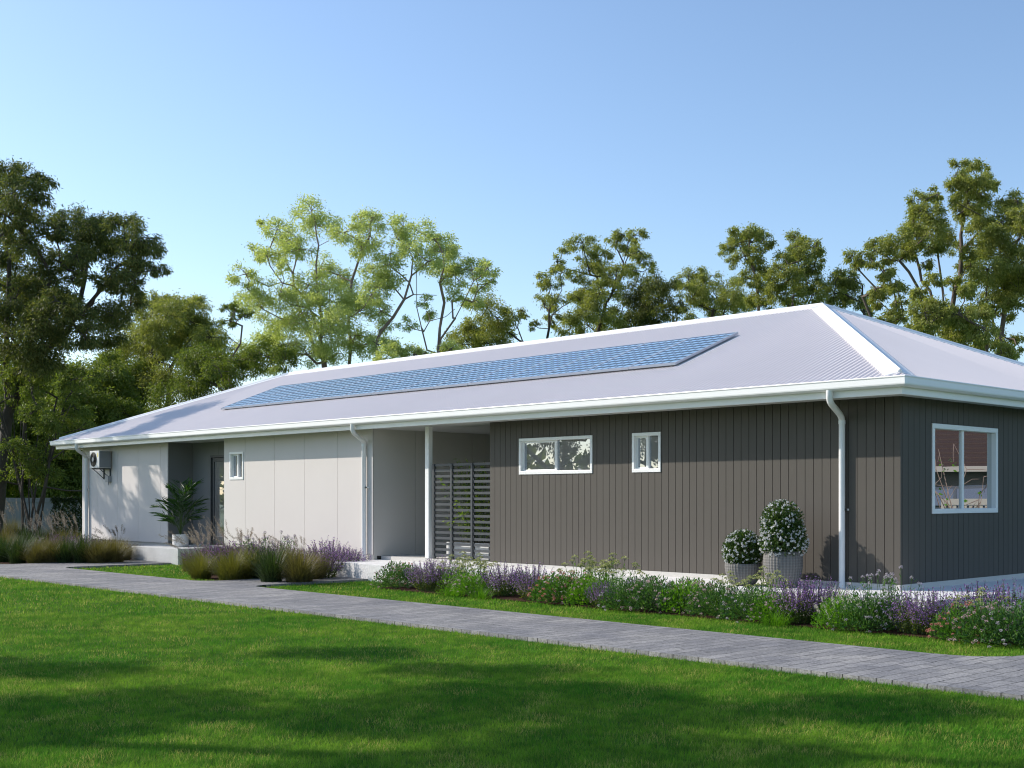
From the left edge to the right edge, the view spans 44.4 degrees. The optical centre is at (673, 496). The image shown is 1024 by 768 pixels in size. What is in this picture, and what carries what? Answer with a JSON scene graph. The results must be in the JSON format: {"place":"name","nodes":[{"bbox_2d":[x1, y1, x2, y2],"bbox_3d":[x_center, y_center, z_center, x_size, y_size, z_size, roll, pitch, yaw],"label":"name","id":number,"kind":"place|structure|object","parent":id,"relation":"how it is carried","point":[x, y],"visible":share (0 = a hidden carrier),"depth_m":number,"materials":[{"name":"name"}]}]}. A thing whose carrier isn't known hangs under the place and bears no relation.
{"place":"outdoors","nodes":[
{"label":"outdoors","id":0,"kind":"place"},
{"bbox_2d":[238,541,309,581],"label":"dark sedge tuft","id":1,"kind":"object","parent":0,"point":[269,572],"visible":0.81,"depth_m":21.38,"materials":[{"name":"plant"}]},
{"bbox_2d":[263,545,332,581],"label":"brown grass tuft","id":2,"kind":"object","parent":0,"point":[301,570],"visible":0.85,"depth_m":21.32,"materials":[{"name":"plant"}]},
{"bbox_2d":[0,560,1023,700],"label":"path","id":3,"kind":"structure","parent":0,"point":[995,675],"depth_m":13.31,"materials":[{"name":"concrete"}]},
{"bbox_2d":[0,558,1023,767],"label":"ground","id":4,"kind":"structure","parent":0,"point":[483,662],"depth_m":9.25,"materials":[{"name":"plant"}]},
{"bbox_2d":[2,498,81,539],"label":"fence","id":5,"kind":"object","parent":4,"relation":"on","point":[47,504],"visible":0.23,"depth_m":42.03,"materials":[{"name":"grey paint"}]},
{"bbox_2d":[0,356,105,535],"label":"multi stem shrub","id":6,"kind":"object","parent":4,"relation":"on","point":[46,422],"visible":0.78,"depth_m":37.19,"materials":[{"name":"green plant"}]},
{"bbox_2d":[49,494,83,538],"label":"hedge","id":7,"kind":"object","parent":4,"relation":"on","point":[57,501],"visible":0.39,"depth_m":37.51,"materials":[{"name":"green plant"}]},
{"bbox_2d":[0,155,173,536],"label":"gum tree","id":8,"kind":"object","parent":4,"relation":"on","point":[32,303],"visible":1,"depth_m":36.54,"materials":[{"name":"green plant"}]},
{"bbox_2d":[0,348,174,497],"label":"bushy tree","id":9,"kind":"object","parent":4,"relation":"on","point":[114,395],"visible":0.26,"depth_m":45.14,"materials":[{"name":"green plant"}]},
{"bbox_2d":[93,288,240,407],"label":"gum tree","id":10,"kind":"object","parent":4,"relation":"on","point":[185,321],"visible":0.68,"depth_m":48.84,"materials":[{"name":"green plant"}]},
{"bbox_2d":[132,544,222,564],"bbox_3d":[-11.364,1.385,28.734,2.360,0.463,1.398,0,0,43],"label":"entry step","id":11,"kind":"object","parent":4,"relation":"on","point":[160,553],"visible":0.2,"depth_m":28.14,"materials":[{"name":"concrete"}]},
{"bbox_2d":[172,534,188,546],"bbox_3d":[-11.370,1.011,28.551,0.356,0.285,0.356,0,0,43],"label":"white pot","id":12,"kind":"object","parent":11,"relation":"on","point":[183,537],"visible":0.66,"depth_m":28.42,"materials":[{"name":"ceramic"}]},
{"bbox_2d":[149,477,208,534],"bbox_3d":[-11.409,0.209,28.587,1.440,1.383,1.095,0,0,-9],"label":"potted palm","id":13,"kind":"object","parent":12,"relation":"in","point":[179,503],"visible":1,"depth_m":28.51,"materials":[{"name":"green plant"}]},
{"bbox_2d":[208,574,218,579],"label":"garden bed soil","id":14,"kind":"structure","parent":4,"relation":"on","point":[215,577],"depth_m":23.06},
{"bbox_2d":[166,550,221,578],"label":"olive grass tuft","id":15,"kind":"object","parent":14,"relation":"on","point":[196,573],"visible":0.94,"depth_m":22.64,"materials":[{"name":"plant"}]},
{"bbox_2d":[139,301,305,409],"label":"bushy tree","id":16,"kind":"object","parent":4,"relation":"on","point":[210,373],"visible":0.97,"depth_m":43.98,"materials":[{"name":"green plant"}]},
{"bbox_2d":[193,545,260,579],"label":"olive grass tuft","id":17,"kind":"object","parent":4,"relation":"on","point":[230,571],"visible":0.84,"depth_m":22.04,"materials":[{"name":"plant"}]},
{"bbox_2d":[222,192,392,376],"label":"gum tree","id":18,"kind":"object","parent":4,"relation":"on","point":[348,305],"visible":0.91,"depth_m":45.50,"materials":[{"name":"green plant"}]},
{"bbox_2d":[363,334,464,360],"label":"bushy tree","id":19,"kind":"object","parent":4,"relation":"on","point":[392,348],"visible":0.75,"depth_m":43.21,"materials":[{"name":"green plant"}]},
{"bbox_2d":[353,211,503,352],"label":"gum tree","id":20,"kind":"object","parent":4,"relation":"on","point":[381,275],"visible":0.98,"depth_m":45.99,"materials":[{"name":"green plant"}]},
{"bbox_2d":[433,290,530,351],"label":"gum tree","id":21,"kind":"object","parent":4,"relation":"on","point":[476,336],"visible":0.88,"depth_m":49.55,"materials":[{"name":"green plant"}]},
{"bbox_2d":[49,303,1023,590],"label":"house","id":22,"kind":"structure","parent":4,"relation":"on","point":[867,445],"depth_m":19.47,"materials":[{"name":"white paint"}]},
{"bbox_2d":[90,451,110,484],"bbox_3d":[-14.643,-0.737,31.636,0.584,0.870,0.354,0,0,43],"label":"air conditioner","id":23,"kind":"object","parent":22,"relation":"attached to","point":[100,460],"visible":1,"depth_m":31.49,"materials":[{"name":"white plastic"}]},
{"bbox_2d":[210,455,223,544],"bbox_3d":[-10.582,0.078,29.034,0.960,2.110,0.120,0,0,43],"label":"door","id":24,"kind":"structure","parent":22,"relation":"in","point":[216,461],"depth_m":29.16,"materials":[{"name":"glass"}]},
{"bbox_2d":[229,452,243,479],"bbox_3d":[-9.569,-0.682,27.250,0.610,0.610,0.124,0,0,43],"label":"window","id":25,"kind":"structure","parent":22,"relation":"in","point":[236,459],"depth_m":27.25,"materials":[{"name":"white paint"}]},
{"bbox_2d":[221,383,300,409],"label":"solar panel","id":26,"kind":"object","parent":22,"relation":"attached to","point":[242,403],"visible":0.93,"depth_m":29.79,"materials":[{"name":"blue glass"}]},
{"bbox_2d":[243,380,324,406],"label":"solar panel","id":27,"kind":"object","parent":22,"relation":"attached to","point":[275,396],"visible":0.9,"depth_m":29.07,"materials":[{"name":"blue glass"}]},
{"bbox_2d":[266,377,349,404],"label":"solar panel","id":28,"kind":"object","parent":22,"relation":"attached to","point":[302,392],"visible":0.9,"depth_m":28.35,"materials":[{"name":"blue glass"}]},
{"bbox_2d":[290,374,375,402],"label":"solar panel","id":29,"kind":"object","parent":22,"relation":"attached to","point":[312,396],"visible":0.89,"depth_m":27.63,"materials":[{"name":"blue glass"}]},
{"bbox_2d":[316,371,402,399],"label":"solar panel","id":30,"kind":"object","parent":22,"relation":"attached to","point":[340,393],"visible":0.9,"depth_m":26.91,"materials":[{"name":"blue glass"}]},
{"bbox_2d":[343,368,430,397],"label":"solar panel","id":31,"kind":"object","parent":22,"relation":"attached to","point":[381,384],"visible":0.91,"depth_m":26.20,"materials":[{"name":"blue glass"}]},
{"bbox_2d":[371,364,462,394],"bbox_3d":[-5.258,-2.414,25.535,1.047,0.062,1.680,0,22,43],"label":"solar panel","id":32,"kind":"object","parent":22,"relation":"attached to","point":[399,386],"visible":0.9,"depth_m":25.47,"materials":[{"name":"blue glass"}]},
{"bbox_2d":[402,360,495,391],"bbox_3d":[-4.481,-2.414,24.816,1.047,0.062,1.680,0,22,43],"label":"solar panel","id":33,"kind":"object","parent":22,"relation":"attached to","point":[432,382],"visible":0.88,"depth_m":24.75,"materials":[{"name":"blue glass"}]},
{"bbox_2d":[432,462,489,560],"bbox_3d":[-3.789,0.266,22.166,1.680,1.735,0.058,0,0,43],"label":"slatted screen","id":34,"kind":"object","parent":22,"relation":"on","point":[472,504],"visible":0.98,"depth_m":22.19,"materials":[{"name":"grey metal"}]},
{"bbox_2d":[446,541,489,559],"bbox_3d":[-3.601,0.980,22.591,1.240,0.306,0.400,0,0,43],"label":"planter trough","id":35,"kind":"object","parent":22,"relation":"on","point":[468,547],"visible":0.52,"depth_m":22.44,"materials":[{"name":"white paint"}]},
{"bbox_2d":[437,471,489,541],"bbox_3d":[-3.669,0.156,22.543,1.141,1.347,0.926,0,0,43],"label":"bamboo","id":36,"kind":"object","parent":35,"relation":"in","point":[468,501],"visible":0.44,"depth_m":22.52,"materials":[{"name":"green plant"}]},
{"bbox_2d":[448,460,487,541],"bbox_3d":[-3.765,0.043,22.745,1.139,1.574,0.647,0,0,43],"label":"bamboo","id":37,"kind":"object","parent":35,"relation":"in","point":[464,507],"visible":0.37,"depth_m":22.83,"materials":[{"name":"green plant"}]},
{"bbox_2d":[434,356,529,388],"bbox_3d":[-3.704,-2.414,24.097,1.046,0.062,1.680,0,22,43],"label":"solar panel","id":38,"kind":"object","parent":22,"relation":"attached to","point":[465,379],"visible":0.89,"depth_m":24.03,"materials":[{"name":"blue glass"}]},
{"bbox_2d":[468,352,565,384],"bbox_3d":[-2.927,-2.414,23.378,1.047,0.062,1.680,0,22,43],"label":"solar panel","id":39,"kind":"object","parent":22,"relation":"attached to","point":[501,375],"visible":0.88,"depth_m":23.31,"materials":[{"name":"blue glass"}]},
{"bbox_2d":[504,347,605,381],"bbox_3d":[-2.150,-2.414,22.659,1.047,0.062,1.680,0,22,43],"label":"solar panel","id":40,"kind":"object","parent":22,"relation":"attached to","point":[549,366],"visible":0.91,"depth_m":22.59,"materials":[{"name":"blue glass"}]},
{"bbox_2d":[519,435,592,474],"bbox_3d":[-1.918,-0.682,20.445,1.805,0.610,0.124,0,0,43],"label":"window","id":41,"kind":"structure","parent":22,"relation":"in","point":[566,454],"depth_m":20.44,"materials":[{"name":"glass"}]},
{"bbox_2d":[543,343,644,377],"bbox_3d":[-1.373,-2.414,21.941,1.047,0.062,1.680,0,22,43],"label":"solar panel","id":42,"kind":"object","parent":22,"relation":"attached to","point":[588,362],"visible":0.91,"depth_m":21.87,"materials":[{"name":"blue glass"}]},
{"bbox_2d":[584,337,690,373],"bbox_3d":[-0.595,-2.414,21.222,1.046,0.062,1.680,0,22,43],"label":"solar panel","id":43,"kind":"object","parent":22,"relation":"attached to","point":[624,361],"visible":0.9,"depth_m":21.15,"materials":[{"name":"blue glass"}]},
{"bbox_2d":[632,432,660,472],"bbox_3d":[-0.375,-0.682,19.017,0.610,0.610,0.124,0,0,43],"label":"window","id":44,"kind":"structure","parent":22,"relation":"in","point":[646,447],"depth_m":19.01,"materials":[{"name":"white paint"}]},
{"bbox_2d":[628,332,737,368],"bbox_3d":[0.182,-2.414,20.503,1.047,0.062,1.680,0,22,43],"label":"solar panel","id":45,"kind":"object","parent":22,"relation":"attached to","point":[682,351],"visible":1,"depth_m":20.39,"materials":[{"name":"blue glass"}]},
{"bbox_2d":[932,423,997,513],"bbox_3d":[4.016,-0.377,17.155,0.126,1.206,1.793,0,0,43],"label":"window","id":46,"kind":"structure","parent":22,"relation":"in","point":[964,458],"depth_m":17.14,"materials":[{"name":"glass"}]},
{"bbox_2d":[528,227,658,338],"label":"gum tree","id":47,"kind":"object","parent":4,"relation":"on","point":[590,311],"visible":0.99,"depth_m":49.32,"materials":[{"name":"green plant"}]},
{"bbox_2d":[599,267,689,330],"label":"gum tree","id":48,"kind":"object","parent":4,"relation":"on","point":[655,291],"visible":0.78,"depth_m":53.71,"materials":[{"name":"green plant"}]},
{"bbox_2d":[326,559,1023,621],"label":"terrace","id":49,"kind":"structure","parent":4,"relation":"on","point":[366,569],"depth_m":17.92,"materials":[{"name":"white concrete"}]},
{"bbox_2d":[725,563,761,585],"bbox_3d":[0.959,1.054,16.874,0.514,0.302,0.514,0,0,43],"label":"woven planter","id":50,"kind":"object","parent":49,"relation":"on","point":[741,571],"visible":0.7,"depth_m":16.66,"materials":[{"name":"wicker"}]},
{"bbox_2d":[721,528,762,563],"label":"flowering shrub","id":51,"kind":"object","parent":50,"relation":"in","point":[731,554],"visible":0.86,"depth_m":16.71,"materials":[{"name":"green plant"}]},
{"bbox_2d":[763,551,802,587],"bbox_3d":[1.468,0.965,16.540,0.536,0.480,0.536,0,0,43],"label":"woven planter","id":52,"kind":"object","parent":49,"relation":"on","point":[788,565],"visible":0.68,"depth_m":16.32,"materials":[{"name":"wicker"}]},
{"bbox_2d":[757,499,809,556],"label":"flowering shrub","id":53,"kind":"object","parent":52,"relation":"in","point":[784,531],"visible":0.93,"depth_m":16.37,"materials":[{"name":"green plant"}]},
{"bbox_2d":[381,586,1023,644],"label":"garden bed soil","id":54,"kind":"structure","parent":4,"relation":"on","point":[515,597],"depth_m":15.95,"materials":[{"name":"soil"}]},
{"bbox_2d":[371,560,421,588],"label":"pale pink flower bush","id":55,"kind":"object","parent":54,"relation":"on","point":[384,582],"visible":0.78,"depth_m":20.35,"materials":[{"name":"green plant"}]},
{"bbox_2d":[404,558,449,590],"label":"catmint plant","id":56,"kind":"object","parent":54,"relation":"on","point":[431,575],"visible":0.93,"depth_m":19.71,"materials":[{"name":"purple plant"}]},
{"bbox_2d":[416,555,462,589],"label":"catmint plant","id":57,"kind":"object","parent":54,"relation":"on","point":[444,582],"visible":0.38,"depth_m":20.04,"materials":[{"name":"purple plant"}]},
{"bbox_2d":[436,551,488,593],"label":"umbel flower plant","id":58,"kind":"object","parent":54,"relation":"on","point":[463,566],"visible":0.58,"depth_m":19.18,"materials":[{"name":"green plant"}]},
{"bbox_2d":[450,572,489,597],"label":"green border bush","id":59,"kind":"object","parent":54,"relation":"on","point":[479,582],"visible":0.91,"depth_m":18.64,"materials":[{"name":"green plant"}]},
{"bbox_2d":[454,553,500,593],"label":"umbel flower plant","id":60,"kind":"object","parent":54,"relation":"on","point":[484,567],"visible":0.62,"depth_m":19.18,"materials":[{"name":"green plant"}]},
{"bbox_2d":[480,561,528,595],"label":"catmint plant","id":61,"kind":"object","parent":54,"relation":"on","point":[499,578],"visible":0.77,"depth_m":18.70,"materials":[{"name":"purple plant"}]},
{"bbox_2d":[505,560,559,600],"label":"catmint plant","id":62,"kind":"object","parent":54,"relation":"on","point":[524,585],"visible":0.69,"depth_m":17.98,"materials":[{"name":"purple plant"}]},
{"bbox_2d":[526,570,579,603],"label":"pink flower bush","id":63,"kind":"object","parent":54,"relation":"on","point":[545,585],"visible":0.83,"depth_m":17.43,"materials":[{"name":"pink plant"}]},
{"bbox_2d":[545,570,597,602],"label":"pink flower bush","id":64,"kind":"object","parent":54,"relation":"on","point":[569,583],"visible":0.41,"depth_m":17.46,"materials":[{"name":"pink plant"}]},
{"bbox_2d":[556,550,612,601],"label":"umbel flower plant","id":65,"kind":"object","parent":54,"relation":"on","point":[585,560],"visible":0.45,"depth_m":17.68,"materials":[{"name":"green plant"}]},
{"bbox_2d":[562,576,606,606],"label":"green border bush","id":66,"kind":"object","parent":54,"relation":"on","point":[570,597],"visible":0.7,"depth_m":17.09,"materials":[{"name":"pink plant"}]},
{"bbox_2d":[584,552,644,606],"bbox_3d":[-0.855,1.164,17.287,1.029,0.800,0.994,0,0,-37],"label":"umbel flower plant","id":67,"kind":"object","parent":54,"relation":"on","point":[605,570],"visible":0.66,"depth_m":17.27,"materials":[{"name":"green plant"}]},
{"bbox_2d":[597,576,656,610],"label":"lilac grey flower bush","id":68,"kind":"object","parent":54,"relation":"on","point":[621,593],"visible":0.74,"depth_m":16.41,"materials":[{"name":"green plant"}]},
{"bbox_2d":[620,574,685,611],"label":"pale pink flower bush","id":69,"kind":"object","parent":54,"relation":"on","point":[656,588],"visible":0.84,"depth_m":16.18,"materials":[{"name":"green plant"}]},
{"bbox_2d":[655,577,715,613],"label":"green border bush","id":70,"kind":"object","parent":54,"relation":"on","point":[683,589],"visible":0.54,"depth_m":15.99,"materials":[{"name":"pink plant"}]},
{"bbox_2d":[684,580,742,616],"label":"pale pink flower bush","id":71,"kind":"object","parent":54,"relation":"on","point":[713,596],"visible":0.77,"depth_m":15.50,"materials":[{"name":"green plant"}]},
{"bbox_2d":[716,584,777,622],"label":"lilac grey flower bush","id":72,"kind":"object","parent":54,"relation":"on","point":[735,602],"visible":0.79,"depth_m":15.03,"materials":[{"name":"green plant"}]},
{"bbox_2d":[732,566,795,618],"bbox_3d":[1.117,1.201,15.367,0.917,0.713,0.885,0,0,8],"label":"umbel flower plant","id":73,"kind":"object","parent":54,"relation":"on","point":[766,588],"visible":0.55,"depth_m":15.34,"materials":[{"name":"green plant"}]},
{"bbox_2d":[740,605,803,626],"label":"strappy leaf plant","id":74,"kind":"object","parent":54,"relation":"on","point":[776,621],"visible":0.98,"depth_m":14.42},
{"bbox_2d":[746,589,800,623],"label":"green border bush","id":75,"kind":"object","parent":54,"relation":"on","point":[766,604],"visible":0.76,"depth_m":14.74,"materials":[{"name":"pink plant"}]},
{"bbox_2d":[763,573,832,623],"bbox_3d":[1.479,1.212,14.748,0.811,0.590,0.830,0,0,40],"label":"catmint plant","id":76,"kind":"object","parent":54,"relation":"on","point":[799,596],"visible":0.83,"depth_m":14.65,"materials":[{"name":"purple plant"}]},
{"bbox_2d":[785,574,850,622],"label":"catmint plant","id":77,"kind":"object","parent":54,"relation":"on","point":[812,598],"visible":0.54,"depth_m":14.69,"materials":[{"name":"purple plant"}]},
{"bbox_2d":[810,591,868,629],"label":"white plume bush","id":78,"kind":"object","parent":54,"relation":"on","point":[823,620],"visible":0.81,"depth_m":14.05,"materials":[{"name":"green plant"}]},
{"bbox_2d":[826,591,900,632],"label":"lilac grey flower bush","id":79,"kind":"object","parent":54,"relation":"on","point":[873,608],"visible":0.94,"depth_m":13.81,"materials":[{"name":"green plant"}]},
{"bbox_2d":[852,589,918,632],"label":"lilac grey flower bush","id":80,"kind":"object","parent":54,"relation":"on","point":[886,596],"visible":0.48,"depth_m":13.89,"materials":[{"name":"green plant"}]},
{"bbox_2d":[876,566,921,629],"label":"tall flower stalks","id":81,"kind":"object","parent":54,"relation":"on","point":[891,583],"visible":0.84,"depth_m":13.97,"materials":[{"name":"purple plant"}]},
{"bbox_2d":[880,586,948,634],"bbox_3d":[2.652,1.233,13.614,0.773,0.550,0.755,0,0,5],"label":"catmint plant","id":82,"kind":"object","parent":54,"relation":"on","point":[911,626],"visible":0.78,"depth_m":13.54,"materials":[{"name":"purple plant"}]},
{"bbox_2d":[903,585,976,635],"bbox_3d":[2.915,1.233,13.492,0.755,0.550,0.773,0,0,24],"label":"catmint plant","id":83,"kind":"object","parent":54,"relation":"on","point":[919,618],"visible":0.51,"depth_m":13.42,"materials":[{"name":"purple plant"}]},
{"bbox_2d":[926,601,995,642],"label":"pink flower bush","id":84,"kind":"object","parent":54,"relation":"on","point":[942,631],"visible":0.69,"depth_m":12.98,"materials":[{"name":"pink plant"}]},
{"bbox_2d":[946,587,1011,639],"bbox_3d":[3.263,1.251,13.136,0.741,0.596,0.767,0,0,5],"label":"umbel flower plant","id":85,"kind":"object","parent":54,"relation":"on","point":[981,592],"visible":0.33,"depth_m":13.12,"materials":[{"name":"green plant"}]},
{"bbox_2d":[942,581,1015,613],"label":"catmint plant","id":86,"kind":"object","parent":54,"relation":"on","point":[968,591],"visible":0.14,"depth_m":13.63,"materials":[{"name":"purple plant"}]},
{"bbox_2d":[946,599,1023,645],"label":"pale pink flower bush","id":87,"kind":"object","parent":54,"relation":"on","point":[978,618],"visible":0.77,"depth_m":12.61,"materials":[{"name":"green plant"}]},
{"bbox_2d":[968,577,1023,635],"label":"catmint plant","id":88,"kind":"object","parent":54,"relation":"on","point":[1014,593],"visible":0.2,"depth_m":13.32,"materials":[{"name":"purple plant"}]},
{"bbox_2d":[974,598,1023,647],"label":"lilac grey flower bush","id":89,"kind":"object","parent":54,"relation":"on","point":[1019,610],"visible":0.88,"depth_m":12.48,"materials":[{"name":"green plant"}]},
{"bbox_2d":[673,265,760,320],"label":"gum tree","id":90,"kind":"object","parent":4,"relation":"on","point":[699,293],"visible":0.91,"depth_m":51.35,"materials":[{"name":"green plant"}]},
{"bbox_2d":[715,221,778,311],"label":"gum tree","id":91,"kind":"object","parent":4,"relation":"on","point":[753,261],"visible":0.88,"depth_m":46.61,"materials":[{"name":"green plant"}]},
{"bbox_2d":[760,228,829,307],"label":"gum tree","id":92,"kind":"object","parent":4,"relation":"on","point":[798,248],"visible":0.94,"depth_m":45.24,"materials":[{"name":"green plant"}]},
{"bbox_2d":[816,263,876,316],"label":"gum tree","id":93,"kind":"object","parent":4,"relation":"on","point":[842,283],"visible":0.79,"depth_m":46.06,"materials":[{"name":"green plant"}]},
{"bbox_2d":[842,183,957,324],"bbox_3d":[7.479,-4.335,40.119,3.328,11.786,4.360,0,0,23],"label":"gum tree","id":94,"kind":"object","parent":4,"relation":"on","point":[910,247],"visible":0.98,"depth_m":39.33,"materials":[{"name":"green plant"}]},
{"bbox_2d":[899,268,1018,360],"bbox_3d":[8.515,-2.515,35.910,3.093,8.132,4.661,0,0,43],"label":"gum tree","id":95,"kind":"object","parent":4,"relation":"on","point":[958,325],"visible":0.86,"depth_m":34.91,"materials":[{"name":"green plant"}]},
{"bbox_2d":[940,157,1020,305],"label":"gum tree","id":96,"kind":"object","parent":4,"relation":"on","point":[962,182],"visible":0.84,"depth_m":40.95,"materials":[{"name":"green plant"}]},
{"bbox_2d":[960,188,1023,359],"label":"gum tree","id":97,"kind":"object","parent":4,"relation":"on","point":[1003,281],"visible":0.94,"depth_m":39.28,"materials":[{"name":"green plant"}]},
{"bbox_2d":[0,0,1023,435],"label":"sky","id":98,"kind":"structure","parent":0,"point":[519,127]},
{"label":"garden bed soil","id":99,"kind":"structure","parent":0,"visible":0},
{"bbox_2d":[0,533,41,563],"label":"dark sedge tuft","id":100,"kind":"object","parent":99,"relation":"on","point":[15,560],"visible":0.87,"depth_m":27.80,"materials":[{"name":"plant"}]},
{"bbox_2d":[9,538,57,562],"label":"brown grass tuft","id":101,"kind":"object","parent":99,"relation":"on","point":[33,557],"visible":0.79,"depth_m":27.54,"materials":[{"name":"plant"}]},
{"bbox_2d":[40,534,78,562],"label":"dark sedge tuft","id":102,"kind":"object","parent":99,"relation":"on","point":[66,556],"visible":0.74,"depth_m":27.58,"materials":[{"name":"plant"}]},
{"bbox_2d":[63,532,99,562],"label":"dark sedge tuft","id":103,"kind":"object","parent":99,"relation":"on","point":[78,558],"visible":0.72,"depth_m":27.57,"materials":[{"name":"plant"}]},
{"bbox_2d":[69,538,122,562],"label":"brown grass tuft","id":104,"kind":"object","parent":99,"relation":"on","point":[96,557],"visible":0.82,"depth_m":27.50,"materials":[{"name":"plant"}]},
{"bbox_2d":[91,534,144,562],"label":"brown grass tuft","id":105,"kind":"object","parent":99,"relation":"on","point":[119,557],"visible":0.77,"depth_m":27.75,"materials":[{"name":"plant"}]},
{"bbox_2d":[296,542,348,577],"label":"catmint plant","id":106,"kind":"object","parent":99,"relation":"on","point":[337,567],"visible":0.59,"depth_m":22.49,"materials":[{"name":"purple plant"}]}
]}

